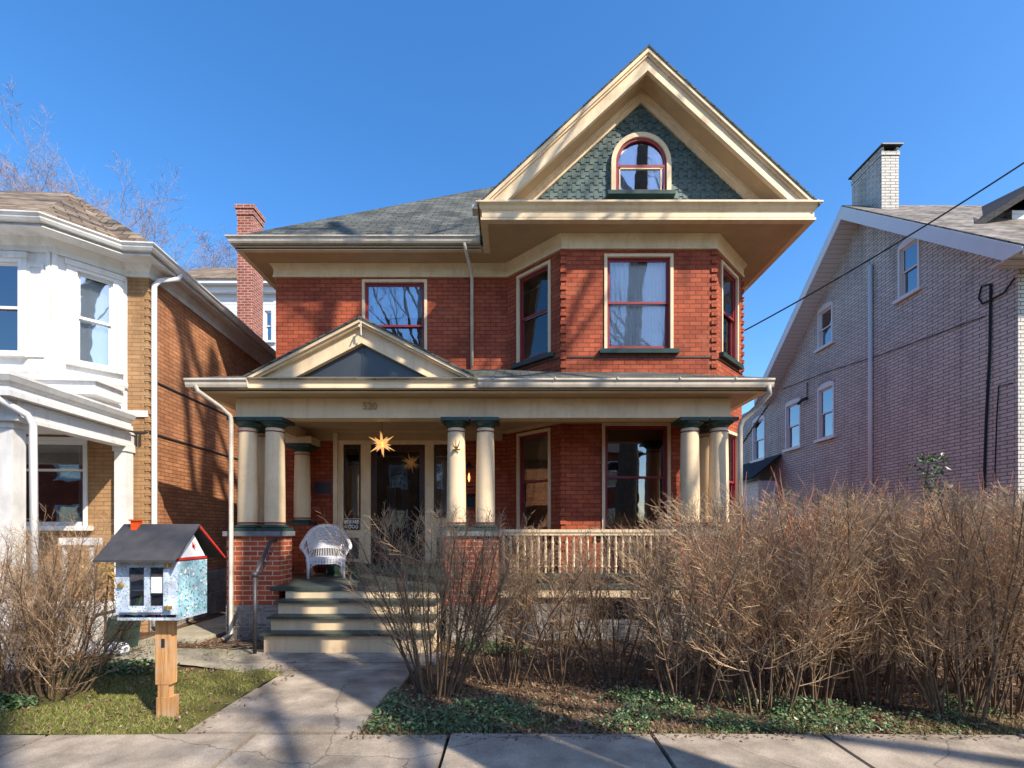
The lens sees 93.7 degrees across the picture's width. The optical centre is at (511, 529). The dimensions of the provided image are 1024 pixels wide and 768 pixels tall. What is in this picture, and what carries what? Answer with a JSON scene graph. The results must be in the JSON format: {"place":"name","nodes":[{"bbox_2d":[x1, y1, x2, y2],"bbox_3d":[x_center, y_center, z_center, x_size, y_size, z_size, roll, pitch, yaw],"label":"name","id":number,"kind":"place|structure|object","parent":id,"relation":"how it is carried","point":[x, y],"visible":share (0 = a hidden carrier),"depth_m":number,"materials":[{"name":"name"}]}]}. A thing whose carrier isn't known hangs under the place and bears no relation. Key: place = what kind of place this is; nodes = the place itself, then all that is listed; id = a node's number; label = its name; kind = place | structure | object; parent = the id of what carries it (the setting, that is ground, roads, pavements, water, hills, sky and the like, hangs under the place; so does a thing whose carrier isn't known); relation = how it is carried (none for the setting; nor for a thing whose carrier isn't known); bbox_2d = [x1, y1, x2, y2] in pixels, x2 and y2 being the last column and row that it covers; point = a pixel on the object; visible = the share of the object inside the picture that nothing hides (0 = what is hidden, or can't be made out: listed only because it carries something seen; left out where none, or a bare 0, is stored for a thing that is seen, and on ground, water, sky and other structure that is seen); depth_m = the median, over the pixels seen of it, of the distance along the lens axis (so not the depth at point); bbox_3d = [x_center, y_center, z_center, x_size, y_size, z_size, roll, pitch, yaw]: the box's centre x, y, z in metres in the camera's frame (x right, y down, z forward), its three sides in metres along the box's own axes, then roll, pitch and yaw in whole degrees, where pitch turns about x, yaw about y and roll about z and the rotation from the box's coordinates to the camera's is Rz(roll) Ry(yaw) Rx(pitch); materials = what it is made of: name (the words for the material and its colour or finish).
{"place":"outdoors","nodes":[
{"label":"outdoors","id":0,"kind":"place"},
{"bbox_2d":[110,615,268,673],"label":"side path","id":1,"kind":"structure","parent":0,"point":[210,629],"depth_m":6.91,"materials":[{"name":"concrete"}]},
{"bbox_2d":[80,642,129,655],"bbox_3d":[-5.670,1.665,6.705,0.608,0.190,0.250,0,0,0],"label":"sack","id":2,"kind":"object","parent":1,"relation":"on","point":[124,650],"visible":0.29,"depth_m":6.66,"materials":[{"name":"white plastic"}]},
{"bbox_2d":[107,615,140,647],"bbox_3d":[-5.775,1.510,7.100,0.350,0.500,0.300,0,0,0],"label":"garden bin","id":3,"kind":"object","parent":1,"relation":"on","point":[134,642],"visible":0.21,"depth_m":7.06,"materials":[{"name":"green paint"}]},
{"bbox_2d":[209,641,263,649],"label":"fallen branch","id":4,"kind":"object","parent":1,"relation":"on","point":[246,644],"visible":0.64,"depth_m":7.14,"materials":[{"name":"brown wood"}]},
{"bbox_2d":[187,268,275,570],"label":"white sided house","id":5,"kind":"structure","parent":0,"point":[220,284],"depth_m":18.00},
{"bbox_2d":[263,309,275,342],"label":"window","id":6,"kind":"structure","parent":5,"relation":"in","point":[265,327],"depth_m":17.97,"materials":[{"name":"white plastic"}]},
{"bbox_2d":[0,733,1023,767],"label":"sidewalk","id":7,"kind":"structure","parent":0,"point":[249,750],"depth_m":3.77,"materials":[{"name":"concrete"}]},
{"bbox_2d":[346,730,1023,741],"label":"leaf litter","id":8,"kind":"object","parent":7,"relation":"on","point":[712,734],"visible":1,"depth_m":4.04,"materials":[{"name":"brown plant"}]},
{"bbox_2d":[0,577,1023,738],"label":"ground","id":9,"kind":"structure","parent":0,"point":[145,635],"depth_m":5.27,"materials":[{"name":"brown soil"}]},
{"bbox_2d":[0,514,115,703],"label":"bare shrub","id":10,"kind":"object","parent":9,"relation":"on","point":[25,679],"visible":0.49,"depth_m":4.97,"materials":[{"name":"brown plant"}]},
{"bbox_2d":[0,505,148,703],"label":"bare shrub","id":11,"kind":"object","parent":9,"relation":"on","point":[39,680],"visible":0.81,"depth_m":4.91,"materials":[{"name":"brown plant"}]},
{"bbox_2d":[52,541,115,670],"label":"shrub","id":12,"kind":"object","parent":9,"relation":"on","point":[106,598],"visible":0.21,"depth_m":5.89,"materials":[{"name":"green plant"}]},
{"bbox_2d":[0,191,275,668],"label":"tan brick house","id":13,"kind":"structure","parent":9,"relation":"on","point":[113,333],"depth_m":8.16,"materials":[{"name":"brick"}]},
{"bbox_2d":[0,257,28,357],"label":"window","id":14,"kind":"structure","parent":13,"relation":"in","point":[10,268],"depth_m":7.51,"materials":[{"name":"white plastic"}]},
{"bbox_2d":[26,437,92,530],"bbox_3d":[-7.948,-0.780,8.152,1.640,1.580,0.260,0,0,-4],"label":"window","id":15,"kind":"structure","parent":13,"relation":"in","point":[83,444],"depth_m":8.15,"materials":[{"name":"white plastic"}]},
{"bbox_2d":[59,538,101,617],"bbox_3d":[-5.961,0.685,6.635,0.454,1.150,0.170,0,0,0],"label":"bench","id":16,"kind":"object","parent":13,"relation":"on","point":[87,542],"visible":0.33,"depth_m":6.56,"materials":[{"name":"white paint"}]},
{"bbox_2d":[65,266,124,375],"bbox_3d":[-6.881,-3.425,7.922,0.250,1.590,0.730,0,0,41],"label":"window","id":17,"kind":"structure","parent":13,"relation":"in","point":[94,304],"depth_m":7.98,"materials":[{"name":"white glass"}]},
{"bbox_2d":[0,667,283,734],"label":"lawn","id":18,"kind":"structure","parent":9,"relation":"on","point":[196,707],"depth_m":4.82,"materials":[{"name":"green plant"}]},
{"bbox_2d":[0,638,324,733],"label":"leaf litter","id":19,"kind":"object","parent":18,"relation":"on","point":[142,681],"visible":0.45,"depth_m":5.38,"materials":[{"name":"brown plant"}]},
{"bbox_2d":[93,519,225,717],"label":"little library","id":20,"kind":"structure","parent":9,"relation":"on","point":[149,560],"depth_m":4.48,"materials":[{"name":"brown wood"}]},
{"bbox_2d":[134,595,152,615],"bbox_3d":[-3.426,0.700,4.465,0.086,0.186,0.130,0,0,0],"label":"book","id":21,"kind":"object","parent":20,"relation":"in","point":[140,599],"visible":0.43,"depth_m":4.40,"materials":[{"name":"green paper"}]},
{"bbox_2d":[116,562,177,614],"bbox_3d":[-3.325,0.530,4.345,0.550,0.480,0.071,0,0,0],"label":"door","id":22,"kind":"structure","parent":20,"relation":"in","point":[167,584],"depth_m":4.36,"materials":[{"name":"white wood"}]},
{"bbox_2d":[156,601,162,616],"bbox_3d":[-3.249,0.731,4.465,0.035,0.132,0.130,0,0,0],"label":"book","id":23,"kind":"object","parent":20,"relation":"in","point":[159,603],"visible":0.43,"depth_m":4.41,"materials":[{"name":"black paper"}]},
{"bbox_2d":[0,637,531,711],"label":"ground ivy","id":24,"kind":"object","parent":9,"relation":"on","point":[17,700],"visible":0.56,"depth_m":5.84,"materials":[{"name":"green plant"}]},
{"bbox_2d":[186,652,440,736],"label":"front walk","id":25,"kind":"structure","parent":9,"relation":"on","point":[332,694],"depth_m":5.02,"materials":[{"name":"concrete"}]},
{"bbox_2d":[312,495,562,699],"bbox_3d":[-0.838,0.722,5.191,2.425,2.167,1.760,0,0,34],"label":"bare shrub","id":26,"kind":"object","parent":9,"relation":"on","point":[418,683],"visible":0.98,"depth_m":5.08,"materials":[{"name":"brown plant"}]},
{"bbox_2d":[183,45,823,652],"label":"brick house","id":27,"kind":"structure","parent":9,"relation":"on","point":[551,329],"depth_m":8.89,"materials":[{"name":"red brick"}]},
{"bbox_2d":[251,538,276,653],"bbox_3d":[-3.698,0.945,7.184,0.088,1.630,1.038,0,0,-12],"label":"handrail","id":28,"kind":"object","parent":27,"relation":"attached to","point":[254,574],"visible":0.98,"depth_m":6.72,"materials":[{"name":"grey metal"}]},
{"bbox_2d":[312,480,332,495],"bbox_3d":[-3.890,-0.861,9.877,0.420,0.318,0.045,0,0,0],"label":"wall plaque","id":29,"kind":"object","parent":27,"relation":"attached to","point":[322,487],"depth_m":9.87,"materials":[{"name":"black metal"}]},
{"bbox_2d":[299,524,351,578],"bbox_3d":[-3.477,0.381,8.996,0.902,0.998,0.741,0,0,-20],"label":"wicker chair","id":30,"kind":"object","parent":27,"relation":"on","point":[314,541],"visible":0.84,"depth_m":9.15,"materials":[{"name":"white wicker"}]},
{"bbox_2d":[343,519,359,529],"bbox_3d":[-3.290,-0.117,9.842,0.330,0.215,0.016,0,0,0],"label":"warning sign","id":31,"kind":"object","parent":27,"relation":"attached to","point":[355,525],"visible":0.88,"depth_m":9.84,"materials":[{"name":"black plastic"}]},
{"bbox_2d":[370,431,392,456],"bbox_3d":[-2.356,-1.670,8.700,0.432,0.740,0.505,0,0,0],"label":"star lamp","id":32,"kind":"object","parent":27,"relation":"hanging from","point":[381,443],"visible":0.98,"depth_m":8.65,"materials":[{"name":"yellow paper"}]},
{"bbox_2d":[362,279,426,349],"bbox_3d":[-2.420,-4.310,9.970,1.340,1.700,0.190,0,0,0],"label":"window","id":33,"kind":"structure","parent":27,"relation":"in","point":[401,298],"depth_m":10.04,"materials":[{"name":"glass"}]},
{"bbox_2d":[371,445,424,562],"bbox_3d":[-2.350,-0.540,9.901,1.120,2.440,0.119,0,0,0],"label":"front door","id":34,"kind":"structure","parent":27,"relation":"in","point":[397,477],"depth_m":9.93,"materials":[{"name":"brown wood"}]},
{"bbox_2d":[451,440,459,450],"bbox_3d":[-0.899,-1.376,7.739,0.148,0.172,0.125,0,0,0],"label":"flag bracket","id":35,"kind":"object","parent":27,"relation":"attached to","point":[455,447],"visible":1,"depth_m":7.71,"materials":[{"name":"beige metal"}]},
{"bbox_2d":[466,461,472,487],"bbox_3d":[-0.884,-1.130,9.774,0.167,0.540,0.232,0,0,-23],"label":"wall lantern","id":36,"kind":"object","parent":27,"relation":"attached to","point":[469,465],"depth_m":9.71,"materials":[{"name":"black metal"}]},
{"bbox_2d":[466,494,475,507],"bbox_3d":[-0.873,-0.606,9.820,0.280,0.292,0.160,0,0,0],"label":"mailbox","id":37,"kind":"object","parent":27,"relation":"attached to","point":[470,502],"visible":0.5,"depth_m":9.76,"materials":[{"name":"black metal"}]},
{"bbox_2d":[511,260,554,369],"bbox_3d":[0.449,-4.190,9.433,1.060,1.860,0.259,0,0,44],"label":"window","id":38,"kind":"structure","parent":27,"relation":"in","point":[533,286],"depth_m":9.48,"materials":[{"name":"beige paint"}]},
{"bbox_2d":[512,428,554,535],"bbox_3d":[0.429,-0.910,9.412,1.060,2.060,0.200,0,0,44],"label":"window","id":39,"kind":"structure","parent":27,"relation":"in","point":[531,446],"depth_m":9.54,"materials":[{"name":"beige paint"}]},
{"bbox_2d":[597,423,670,536],"bbox_3d":[2.305,-0.935,8.920,1.450,2.110,0.200,0,0,0],"label":"window","id":40,"kind":"structure","parent":27,"relation":"in","point":[666,427],"depth_m":8.93,"materials":[{"name":"beige paint"}]},
{"bbox_2d":[599,253,679,353],"bbox_3d":[2.350,-4.190,8.950,1.460,1.860,0.260,0,0,0],"label":"window","id":41,"kind":"structure","parent":27,"relation":"in","point":[639,298],"depth_m":9.05,"materials":[{"name":"beige paint"}]},
{"bbox_2d":[607,132,675,198],"bbox_3d":[2.376,-6.730,8.840,1.240,1.160,0.140,0,0,0],"label":"arched window","id":42,"kind":"structure","parent":27,"relation":"in","point":[640,166],"depth_m":8.85,"materials":[{"name":"beige paint"}]},
{"bbox_2d":[719,260,743,369],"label":"window","id":43,"kind":"structure","parent":27,"relation":"in","point":[729,353],"depth_m":9.58,"materials":[{"name":"beige paint"}]},
{"bbox_2d":[728,430,736,527],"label":"window","id":44,"kind":"structure","parent":27,"relation":"in","point":[732,436],"depth_m":9.69,"materials":[{"name":"beige paint"}]},
{"bbox_2d":[744,162,1023,330],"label":"power cable","id":45,"kind":"object","parent":27,"relation":"attached to","point":[1007,173],"visible":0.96,"depth_m":8.62,"materials":[{"name":"black rubber"}]},
{"bbox_2d":[411,519,612,687],"bbox_3d":[-0.126,0.812,5.344,1.918,1.989,2.342,0,0,-18],"label":"bare shrub","id":46,"kind":"object","parent":9,"relation":"on","point":[510,627],"visible":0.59,"depth_m":5.44,"materials":[{"name":"brown plant"}]},
{"bbox_2d":[470,527,631,686],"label":"bare shrub","id":47,"kind":"object","parent":9,"relation":"on","point":[564,666],"visible":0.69,"depth_m":5.54,"materials":[{"name":"brown plant"}]},
{"bbox_2d":[495,523,702,685],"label":"bare shrub","id":48,"kind":"object","parent":9,"relation":"on","point":[637,672],"visible":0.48,"depth_m":5.59,"materials":[{"name":"brown plant"}]},
{"bbox_2d":[361,684,1014,734],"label":"ivy","id":49,"kind":"object","parent":9,"relation":"on","point":[772,722],"visible":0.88,"depth_m":4.46,"materials":[{"name":"green plant"}]},
{"bbox_2d":[362,703,1023,736],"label":"weeds","id":50,"kind":"object","parent":9,"relation":"on","point":[906,728],"visible":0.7,"depth_m":4.28,"materials":[{"name":"green plant"}]},
{"bbox_2d":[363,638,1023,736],"bbox_3d":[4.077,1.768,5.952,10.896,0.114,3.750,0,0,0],"label":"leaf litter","id":51,"kind":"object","parent":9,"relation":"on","point":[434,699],"visible":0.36,"depth_m":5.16,"materials":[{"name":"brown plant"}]},
{"bbox_2d":[590,512,803,707],"bbox_3d":[1.860,0.812,5.020,2.005,1.986,2.025,0,0,0],"label":"hedge shrub","id":52,"kind":"object","parent":9,"relation":"on","point":[644,610],"visible":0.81,"depth_m":4.83,"materials":[{"name":"brown plant"}]},
{"bbox_2d":[616,484,791,683],"bbox_3d":[2.305,0.620,6.061,1.928,2.369,1.950,0,0,0],"label":"hedge shrub","id":53,"kind":"object","parent":9,"relation":"on","point":[710,666],"visible":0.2,"depth_m":5.65,"materials":[{"name":"brown plant"}]},
{"bbox_2d":[643,472,935,719],"bbox_3d":[2.510,0.628,4.798,2.474,2.354,1.765,0,0,21],"label":"hedge shrub","id":54,"kind":"object","parent":9,"relation":"on","point":[809,589],"visible":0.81,"depth_m":4.58,"materials":[{"name":"brown plant"}]},
{"bbox_2d":[694,479,917,677],"bbox_3d":[3.400,0.569,5.627,2.441,2.474,1.531,0,0,0],"label":"hedge shrub","id":55,"kind":"object","parent":9,"relation":"on","point":[807,670],"visible":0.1,"depth_m":5.73,"materials":[{"name":"brown plant"}]},
{"bbox_2d":[707,466,927,715],"bbox_3d":[3.105,0.580,4.869,2.122,2.452,2.191,0,0,21],"label":"hedge shrub","id":56,"kind":"object","parent":9,"relation":"on","point":[830,685],"visible":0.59,"depth_m":4.62,"materials":[{"name":"brown plant"}]},
{"bbox_2d":[749,465,1015,708],"bbox_3d":[3.665,0.586,5.042,2.125,2.437,1.547,0,0,0],"label":"hedge shrub","id":57,"kind":"object","parent":9,"relation":"on","point":[890,688],"visible":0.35,"depth_m":4.81,"materials":[{"name":"brown plant"}]},
{"bbox_2d":[771,476,1023,684],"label":"hedge shrub","id":58,"kind":"object","parent":9,"relation":"on","point":[870,659],"visible":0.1,"depth_m":5.63,"materials":[{"name":"brown plant"}]},
{"bbox_2d":[824,470,1023,723],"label":"hedge shrub","id":59,"kind":"object","parent":9,"relation":"on","point":[979,700],"visible":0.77,"depth_m":4.48,"materials":[{"name":"brown plant"}]},
{"bbox_2d":[829,474,1023,682],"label":"hedge shrub","id":60,"kind":"object","parent":9,"relation":"on","point":[933,650],"visible":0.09,"depth_m":5.54,"materials":[{"name":"brown plant"}]},
{"bbox_2d":[878,473,1023,716],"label":"hedge shrub","id":61,"kind":"object","parent":9,"relation":"on","point":[996,697],"visible":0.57,"depth_m":4.63,"materials":[{"name":"brown plant"}]},
{"bbox_2d":[883,480,1022,685],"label":"hedge shrub","id":62,"kind":"object","parent":9,"relation":"on","point":[1005,665],"visible":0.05,"depth_m":5.73,"materials":[{"name":"brown plant"}]},
{"bbox_2d":[901,452,1006,654],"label":"evergreen vine","id":63,"kind":"object","parent":9,"relation":"on","point":[929,460],"visible":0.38,"depth_m":6.54,"materials":[{"name":"green plant"}]},
{"bbox_2d":[903,490,1023,681],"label":"hedge shrub","id":64,"kind":"object","parent":9,"relation":"on","point":[1017,671],"visible":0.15,"depth_m":4.91,"materials":[{"name":"brown plant"}]},
{"bbox_2d":[941,491,1022,582],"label":"hedge shrub","id":65,"kind":"object","parent":9,"relation":"on","point":[995,519],"visible":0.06,"depth_m":5.83,"materials":[{"name":"brown plant"}]},
{"bbox_2d":[0,0,1023,413],"label":"sky","id":66,"kind":"structure","parent":0,"point":[297,111],"materials":[{"name":"blue"}]},
{"bbox_2d":[742,143,1023,613],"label":"pale brick house","id":67,"kind":"structure","parent":0,"point":[893,361],"depth_m":13.08,"materials":[{"name":"white brick"}]},
{"bbox_2d":[750,411,765,462],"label":"window","id":68,"kind":"structure","parent":67,"relation":"in","point":[758,432],"depth_m":20.46,"materials":[{"name":"glass"}]},
{"bbox_2d":[782,393,801,452],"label":"window","id":69,"kind":"structure","parent":67,"relation":"in","point":[792,410],"depth_m":17.92,"materials":[{"name":"glass"}]},
{"bbox_2d":[814,296,834,353],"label":"window","id":70,"kind":"structure","parent":67,"relation":"in","point":[825,308],"depth_m":16.09,"materials":[{"name":"white plastic"}]},
{"bbox_2d":[814,375,835,442],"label":"window","id":71,"kind":"structure","parent":67,"relation":"in","point":[825,388],"depth_m":16.06,"materials":[{"name":"glass"}]},
{"bbox_2d":[893,235,922,304],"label":"window","id":72,"kind":"structure","parent":67,"relation":"in","point":[908,249],"depth_m":12.71,"materials":[{"name":"white plastic"}]},
{"bbox_3d":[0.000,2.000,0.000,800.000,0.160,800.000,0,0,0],"label":"ground","id":73,"kind":"structure","parent":0,"visible":0},
{"bbox_2d":[0,74,176,235],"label":"bare tree","id":74,"kind":"object","parent":73,"relation":"on","point":[24,181],"visible":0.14,"depth_m":24.14,"materials":[{"name":"brown plant"}]},
{"bbox_2d":[0,131,202,269],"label":"bare tree","id":75,"kind":"object","parent":73,"relation":"on","point":[110,202],"visible":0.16,"depth_m":26.09,"materials":[{"name":"brown plant"}]},
{"bbox_2d":[82,155,235,270],"bbox_3d":[-19.732,-7.943,26.751,8.654,19.417,9.231,0,0,0],"label":"bare tree","id":76,"kind":"object","parent":73,"relation":"on","point":[161,232],"visible":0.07,"depth_m":24.86,"materials":[{"name":"brown plant"}]},
{"bbox_2d":[184,226,236,269],"bbox_3d":[-19.088,-8.038,28.648,9.367,19.608,9.019,0,0,0],"label":"bare tree","id":77,"kind":"object","parent":73,"relation":"on","point":[226,263],"visible":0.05,"depth_m":27.96,"materials":[{"name":"brown plant"}]},
{"bbox_2d":[192,227,235,267],"bbox_3d":[-16.950,-8.060,28.882,10.848,19.650,8.580,0,0,0],"label":"bare tree","id":78,"kind":"object","parent":73,"relation":"on","point":[213,250],"visible":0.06,"depth_m":27.05,"materials":[{"name":"brown plant"}]}
]}

